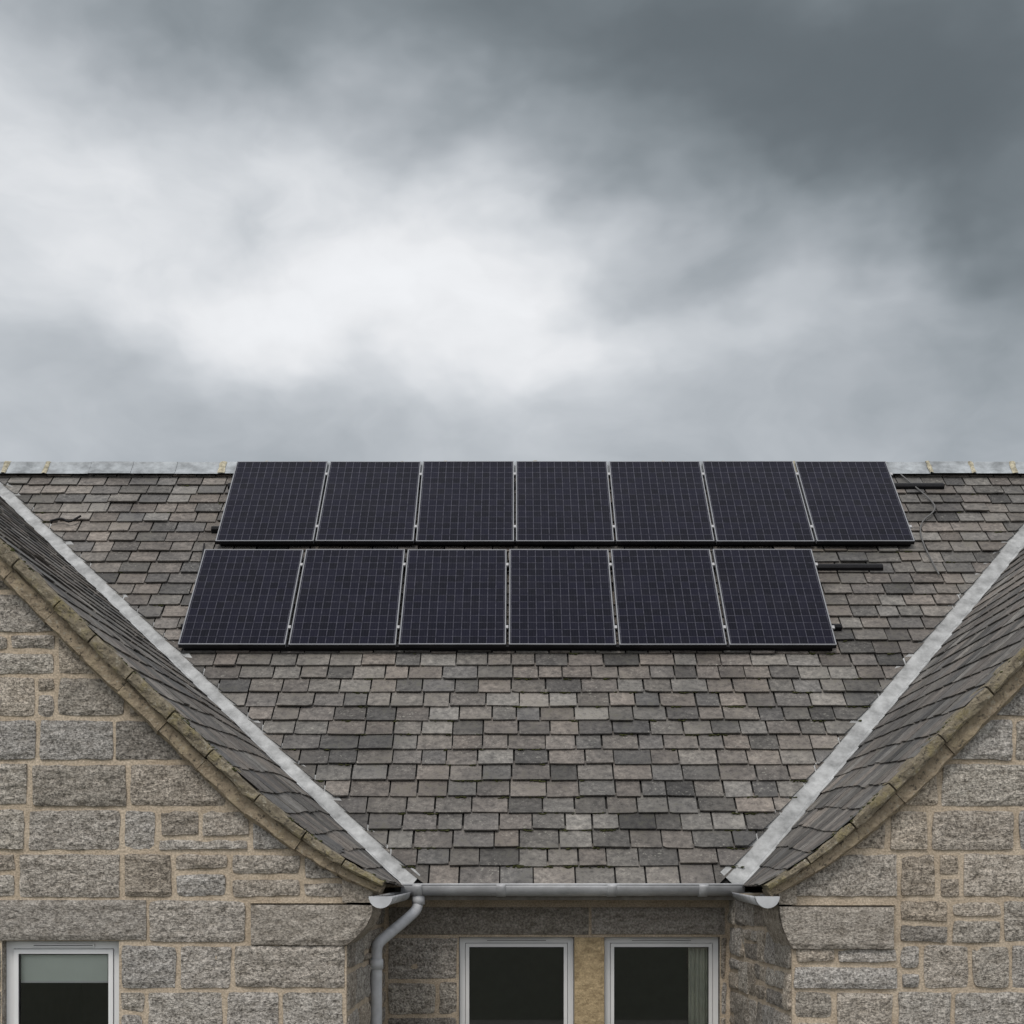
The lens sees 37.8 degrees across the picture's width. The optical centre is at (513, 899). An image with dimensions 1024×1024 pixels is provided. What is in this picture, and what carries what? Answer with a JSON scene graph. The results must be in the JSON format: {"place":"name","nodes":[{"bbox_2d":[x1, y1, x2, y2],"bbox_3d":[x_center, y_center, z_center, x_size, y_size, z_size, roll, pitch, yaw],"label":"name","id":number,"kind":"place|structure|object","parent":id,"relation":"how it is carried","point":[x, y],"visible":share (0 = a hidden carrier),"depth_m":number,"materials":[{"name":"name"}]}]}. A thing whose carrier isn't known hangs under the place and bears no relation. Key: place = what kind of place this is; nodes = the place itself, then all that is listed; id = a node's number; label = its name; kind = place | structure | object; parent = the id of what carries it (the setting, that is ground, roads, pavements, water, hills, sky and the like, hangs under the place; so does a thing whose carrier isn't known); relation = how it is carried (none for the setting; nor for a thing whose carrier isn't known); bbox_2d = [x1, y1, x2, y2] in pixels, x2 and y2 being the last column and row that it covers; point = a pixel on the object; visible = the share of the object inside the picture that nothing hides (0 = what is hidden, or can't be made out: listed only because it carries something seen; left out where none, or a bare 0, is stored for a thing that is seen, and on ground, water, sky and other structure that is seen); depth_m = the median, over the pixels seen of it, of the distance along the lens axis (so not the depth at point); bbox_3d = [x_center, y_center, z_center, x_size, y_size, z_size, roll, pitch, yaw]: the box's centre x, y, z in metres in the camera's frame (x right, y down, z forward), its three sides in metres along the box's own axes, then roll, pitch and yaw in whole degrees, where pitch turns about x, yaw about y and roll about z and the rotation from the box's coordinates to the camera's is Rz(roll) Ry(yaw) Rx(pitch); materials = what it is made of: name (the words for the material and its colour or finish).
{"place":"outdoors","nodes":[
{"label":"outdoors","id":0,"kind":"place"},
{"bbox_2d":[0,497,403,886],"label":"wing roof slates","id":1,"kind":"object","parent":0,"point":[213,724],"visible":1,"depth_m":10.67,"materials":[{"name":"grey stone"}]},
{"bbox_2d":[0,460,1023,473],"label":"roof ridge","id":2,"kind":"structure","parent":0,"point":[925,467],"depth_m":16.16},
{"bbox_2d":[0,0,1023,461],"label":"sky","id":3,"kind":"structure","parent":0,"point":[231,230],"materials":[{"name":"grey"}]},
{"bbox_2d":[339,876,797,893],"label":"walls","id":4,"kind":"structure","parent":0,"point":[753,889],"depth_m":20.68,"materials":[{"name":"grey stone"}]},
{"bbox_2d":[10,473,1023,886],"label":"roof underlay","id":5,"kind":"object","parent":4,"relation":"on","point":[550,727],"depth_m":13.01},
{"bbox_2d":[0,481,419,882],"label":"lead valley","id":6,"kind":"structure","parent":5,"relation":"on","point":[324,799],"depth_m":13.27,"materials":[{"name":"grey metal"}]},
{"bbox_2d":[215,461,327,543],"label":"solar panel","id":7,"kind":"object","parent":5,"relation":"attached to","point":[273,502],"visible":1,"depth_m":15.53,"materials":[{"name":"black glass"}]},
{"bbox_2d":[288,549,405,647],"bbox_3d":[-1.565,-2.900,14.303,1.003,0.046,1.644,0,44,0],"label":"solar panel","id":8,"kind":"object","parent":5,"relation":"attached to","point":[348,598],"visible":1,"depth_m":14.24,"materials":[{"name":"black glass"}]},
{"bbox_2d":[315,461,421,543],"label":"solar panel","id":9,"kind":"object","parent":5,"relation":"attached to","point":[369,502],"visible":1,"depth_m":15.53,"materials":[{"name":"black glass"}]},
{"bbox_2d":[416,461,515,544],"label":"solar panel","id":10,"kind":"object","parent":5,"relation":"attached to","point":[466,502],"visible":1,"depth_m":15.53,"materials":[{"name":"black glass"}]},
{"bbox_2d":[183,644,832,652],"bbox_3d":[-0.055,-2.316,13.792,5.970,0.070,0.045,0,44,0],"label":"mounting rail","id":11,"kind":"object","parent":5,"relation":"on","point":[507,648],"visible":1,"depth_m":13.77,"materials":[{"name":"black metal"}]},
{"bbox_2d":[1,476,1018,881],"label":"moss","id":12,"kind":"object","parent":5,"relation":"on","point":[541,748],"visible":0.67,"depth_m":12.30,"materials":[{"name":"green plant"}]},
{"bbox_2d":[180,624,841,632],"bbox_3d":[-0.025,-2.596,14.111,6.190,0.111,0.230,0,44,0],"label":"mounting rail","id":13,"kind":"object","parent":5,"relation":"on","point":[838,627],"visible":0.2,"depth_m":14.01,"materials":[{"name":"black metal"}]},
{"bbox_2d":[399,549,508,647],"bbox_3d":[-0.554,-2.900,14.303,1.003,0.044,1.643,0,44,0],"label":"solar panel","id":14,"kind":"object","parent":13,"relation":"attached to","point":[454,598],"visible":1,"depth_m":14.24,"materials":[{"name":"black glass"}]},
{"bbox_2d":[509,549,616,647],"bbox_3d":[0.456,-2.900,14.303,1.003,0.044,1.643,0,44,0],"label":"solar panel","id":15,"kind":"object","parent":13,"relation":"attached to","point":[560,598],"visible":1,"depth_m":14.24,"materials":[{"name":"black glass"}]},
{"bbox_2d":[611,549,726,647],"bbox_3d":[1.466,-2.900,14.303,1.003,0.044,1.643,0,44,0],"label":"solar panel","id":16,"kind":"object","parent":13,"relation":"on","point":[666,598],"visible":1,"depth_m":14.24,"materials":[{"name":"black glass"}]},
{"bbox_2d":[712,549,836,647],"bbox_3d":[2.475,-2.900,14.303,1.003,0.045,1.644,0,44,0],"label":"solar panel","id":17,"kind":"object","parent":13,"relation":"attached to","point":[772,598],"visible":1,"depth_m":14.24,"materials":[{"name":"black glass"}]},
{"bbox_2d":[0,470,1023,882],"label":"roof slates","id":18,"kind":"object","parent":5,"relation":"on","point":[480,856],"visible":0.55,"depth_m":13.20,"materials":[{"name":"grey stone"}]},
{"bbox_2d":[50,515,80,522],"bbox_3d":[-4.612,-3.921,15.397,0.302,0.097,0.100,0,0,0],"label":"roof cable","id":19,"kind":"object","parent":18,"relation":"on","point":[65,520],"visible":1,"depth_m":15.38,"materials":[{"name":"black rubber"}]},
{"bbox_2d":[198,543,204,570],"bbox_3d":[-3.109,-3.417,14.910,0.018,0.361,0.371,0,0,-4],"label":"roof cable","id":20,"kind":"object","parent":18,"relation":"on","point":[202,553],"visible":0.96,"depth_m":14.96,"materials":[{"name":"black rubber"}]},
{"bbox_2d":[900,474,939,574],"bbox_3d":[4.255,-3.890,15.381,0.279,1.419,1.456,0,0,0],"label":"roof cable","id":21,"kind":"object","parent":18,"relation":"on","point":[931,513],"visible":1,"depth_m":15.41,"materials":[{"name":"black rubber"}]},
{"bbox_2d":[211,526,910,532],"bbox_3d":[0.477,-3.827,15.373,7.135,0.111,0.230,0,44,0],"label":"mounting rail","id":22,"kind":"object","parent":5,"relation":"on","point":[214,529],"visible":0.16,"depth_m":15.27,"materials":[{"name":"black metal"}]},
{"bbox_2d":[516,461,614,544],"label":"solar panel","id":23,"kind":"object","parent":22,"relation":"attached to","point":[563,502],"visible":1,"depth_m":15.53,"materials":[{"name":"black glass"}]},
{"bbox_2d":[609,461,713,544],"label":"solar panel","id":24,"kind":"object","parent":22,"relation":"on","point":[659,502],"visible":1,"depth_m":15.53,"materials":[{"name":"black glass"}]},
{"bbox_2d":[220,539,910,547],"bbox_3d":[0.520,-3.595,15.104,6.960,0.070,0.045,0,44,0],"label":"mounting rail","id":25,"kind":"object","parent":5,"relation":"on","point":[654,545],"visible":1,"depth_m":15.09,"materials":[{"name":"black metal"}]},
{"bbox_2d":[228,483,944,490],"bbox_3d":[0.765,-4.437,16.000,7.610,0.111,0.236,0,44,0],"label":"mounting rail","id":26,"kind":"object","parent":5,"relation":"on","point":[905,486],"visible":0.16,"depth_m":15.89,"materials":[{"name":"black metal"}]},
{"bbox_2d":[301,564,882,572],"bbox_3d":[0.284,-3.322,14.855,6.708,0.111,0.236,0,44,0],"label":"mounting rail","id":27,"kind":"object","parent":5,"relation":"on","point":[849,567],"visible":0.19,"depth_m":14.75,"materials":[{"name":"black metal"}]},
{"bbox_2d":[178,549,303,647],"bbox_3d":[-2.575,-2.900,14.303,1.003,0.044,1.644,0,44,0],"label":"solar panel","id":28,"kind":"object","parent":27,"relation":"attached to","point":[242,598],"visible":1,"depth_m":14.24,"materials":[{"name":"black glass"}]},
{"bbox_2d":[702,461,814,544],"bbox_3d":[2.530,-4.154,15.588,1.003,0.044,1.636,0,44,0],"label":"solar panel","id":29,"kind":"object","parent":5,"relation":"attached to","point":[756,502],"visible":1,"depth_m":15.53,"materials":[{"name":"black glass"}]},
{"bbox_2d":[795,461,914,543],"bbox_3d":[3.534,-4.154,15.588,1.003,0.044,1.636,0,44,0],"label":"solar panel","id":30,"kind":"object","parent":5,"relation":"attached to","point":[852,502],"visible":1,"depth_m":15.53,"materials":[{"name":"black glass"}]},
{"bbox_2d":[721,524,1023,882],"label":"lead valley","id":31,"kind":"structure","parent":5,"relation":"on","point":[774,834],"depth_m":13.07,"materials":[{"name":"grey metal"}]},
{"bbox_3d":[-8.348,-2.380,14.990,4.977,4.528,11.780,0,0,0],"label":"wing","id":32,"kind":"object","parent":4,"relation":"attached to","visible":0},
{"bbox_2d":[0,539,386,894],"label":"verge moulding","id":33,"kind":"object","parent":32,"relation":"attached to","point":[135,700],"visible":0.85,"depth_m":9.11,"materials":[{"name":"beige stone"}]},
{"bbox_3d":[8.405,-2.380,14.990,4.410,4.528,11.780,0,0,0],"label":"wing","id":34,"kind":"object","parent":4,"relation":"attached to","visible":0},
{"bbox_2d":[761,647,1023,895],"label":"verge moulding","id":35,"kind":"object","parent":34,"relation":"attached to","point":[962,737],"visible":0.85,"depth_m":9.11,"materials":[{"name":"beige stone"}]},
{"bbox_2d":[743,548,1023,886],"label":"wing roof slates","id":36,"kind":"object","parent":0,"point":[981,644],"visible":0.99,"depth_m":11.05,"materials":[{"name":"grey stone"}]},
{"label":"ground","id":37,"kind":"structure","parent":0,"visible":0},
{"bbox_2d":[0,578,345,1023],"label":"wing wall","id":38,"kind":"structure","parent":37,"relation":"on","point":[147,847],"depth_m":9.19,"materials":[{"name":"stone"}]},
{"bbox_2d":[2,941,118,1023],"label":"window","id":39,"kind":"structure","parent":38,"relation":"attached to","point":[60,982],"depth_m":9.31,"materials":[{"name":"white plastic"}]},
{"bbox_2d":[251,879,382,945],"bbox_3d":[-1.238,0.041,9.450,0.768,0.495,0.600,0,0,0],"label":"kneeler stone","id":40,"kind":"object","parent":38,"relation":"on","point":[309,925],"visible":0.9,"depth_m":9.16,"materials":[{"name":"grey stone"}]},
{"bbox_2d":[384,887,729,1023],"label":"central wall","id":41,"kind":"structure","parent":37,"relation":"on","point":[421,958],"depth_m":11.84,"materials":[{"name":"stone"}]},
{"bbox_2d":[459,937,573,1023],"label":"window","id":42,"kind":"structure","parent":41,"relation":"attached to","point":[516,980],"depth_m":14.05,"materials":[{"name":"white plastic"}]},
{"bbox_2d":[604,937,719,1023],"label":"window","id":43,"kind":"structure","parent":41,"relation":"attached to","point":[661,980],"depth_m":14.05,"materials":[{"name":"white plastic"}]},
{"bbox_2d":[346,893,791,1023],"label":"return walls","id":44,"kind":"structure","parent":37,"relation":"on","point":[760,975],"depth_m":10.36,"materials":[{"name":"stone"}]},
{"bbox_2d":[369,959,382,968],"bbox_3d":[-0.978,0.455,10.630,0.100,0.070,0.098,0,0,0],"label":"pipe collar","id":45,"kind":"object","parent":44,"relation":"attached to","point":[376,963],"visible":0.98,"depth_m":10.59,"materials":[{"name":"grey paint"}]},
{"bbox_2d":[371,895,422,1023],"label":"drainpipe","id":46,"kind":"object","parent":44,"relation":"attached to","point":[395,928],"visible":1,"depth_m":10.62,"materials":[{"name":"grey paint"}]},
{"bbox_2d":[412,896,424,904],"bbox_3d":[-0.735,0.003,11.515,0.100,0.065,0.098,0,0,0],"label":"pipe collar","id":47,"kind":"object","parent":46,"relation":"attached to","point":[419,900],"visible":1,"depth_m":11.47,"materials":[{"name":"grey paint"}]},
{"bbox_2d":[373,887,753,899],"bbox_3d":[0.365,-0.050,10.585,2.990,0.100,2.730,0,0,0],"label":"eaves board","id":48,"kind":"object","parent":44,"relation":"on","point":[397,889],"visible":0.26,"depth_m":11.60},
{"bbox_2d":[374,892,409,904],"bbox_3d":[-0.837,-0.008,10.308,0.133,0.104,2.465,0,0,-1],"label":"gutter","id":49,"kind":"object","parent":48,"relation":"attached to","point":[398,897],"visible":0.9,"depth_m":10.50,"materials":[{"name":"grey paint"}]},
{"bbox_2d":[369,896,392,907],"bbox_3d":[-0.808,0.014,9.101,0.145,0.073,0.069,0,0,0],"label":"gutter stop end","id":50,"kind":"object","parent":49,"relation":"attached to","point":[380,901],"visible":1,"depth_m":9.07,"materials":[{"name":"grey paint"}]},
{"bbox_2d":[401,885,744,895],"bbox_3d":[0.450,-0.073,11.515,2.629,0.090,0.172,0,0,0],"label":"gutter","id":51,"kind":"object","parent":44,"relation":"on","point":[573,890],"visible":0.81,"depth_m":11.44,"materials":[{"name":"grey paint"}]},
{"bbox_2d":[412,885,421,895],"bbox_3d":[-0.740,-0.071,11.515,0.070,0.094,0.188,0,0,0],"label":"gutter joint","id":52,"kind":"object","parent":51,"relation":"attached to","point":[417,890],"visible":0.88,"depth_m":11.43,"materials":[{"name":"grey paint"}]},
{"bbox_2d":[496,885,505,896],"bbox_3d":[-0.100,-0.071,11.515,0.070,0.094,0.188,0,0,0],"label":"gutter joint","id":53,"kind":"object","parent":51,"relation":"on","point":[500,891],"visible":0.89,"depth_m":11.44,"materials":[{"name":"grey paint"}]},
{"bbox_2d":[401,883,743,885],"bbox_3d":[0.450,-0.118,11.435,2.620,0.018,0.018,0,0,0],"label":"gutter bead","id":54,"kind":"object","parent":51,"relation":"on","point":[696,884],"visible":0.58,"depth_m":11.43,"materials":[{"name":"grey paint"}]},
{"bbox_2d":[607,885,616,896],"bbox_3d":[0.750,-0.071,11.515,0.070,0.094,0.188,0,0,0],"label":"gutter joint","id":55,"kind":"object","parent":51,"relation":"on","point":[612,891],"visible":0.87,"depth_m":11.44,"materials":[{"name":"grey paint"}]},
{"bbox_2d":[698,885,708,896],"bbox_3d":[1.450,-0.071,11.515,0.070,0.094,0.188,0,0,0],"label":"gutter joint","id":56,"kind":"object","parent":51,"relation":"on","point":[703,890],"visible":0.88,"depth_m":11.43,"materials":[{"name":"grey paint"}]},
{"bbox_2d":[732,892,764,905],"bbox_3d":[1.642,-0.007,10.308,0.133,0.106,2.472,0,0,5],"label":"gutter","id":57,"kind":"object","parent":44,"relation":"on","point":[750,899],"visible":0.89,"depth_m":10.27,"materials":[{"name":"grey paint"}]},
{"bbox_2d":[754,896,779,907],"bbox_3d":[1.538,0.014,9.101,0.145,0.073,0.069,0,0,0],"label":"gutter stop end","id":58,"kind":"object","parent":57,"relation":"attached to","point":[767,901],"visible":1,"depth_m":9.07,"materials":[{"name":"grey metal"}]},
{"bbox_2d":[792,686,1023,1023],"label":"wing wall","id":59,"kind":"structure","parent":37,"relation":"on","point":[936,862],"depth_m":9.19,"materials":[{"name":"stone"}]},
{"bbox_2d":[761,885,893,950],"bbox_3d":[1.976,0.074,9.450,0.732,0.479,0.600,0,0,0],"label":"kneeler stone","id":60,"kind":"object","parent":59,"relation":"attached to","point":[827,927],"visible":0.91,"depth_m":9.16,"materials":[{"name":"grey stone"}]}
]}

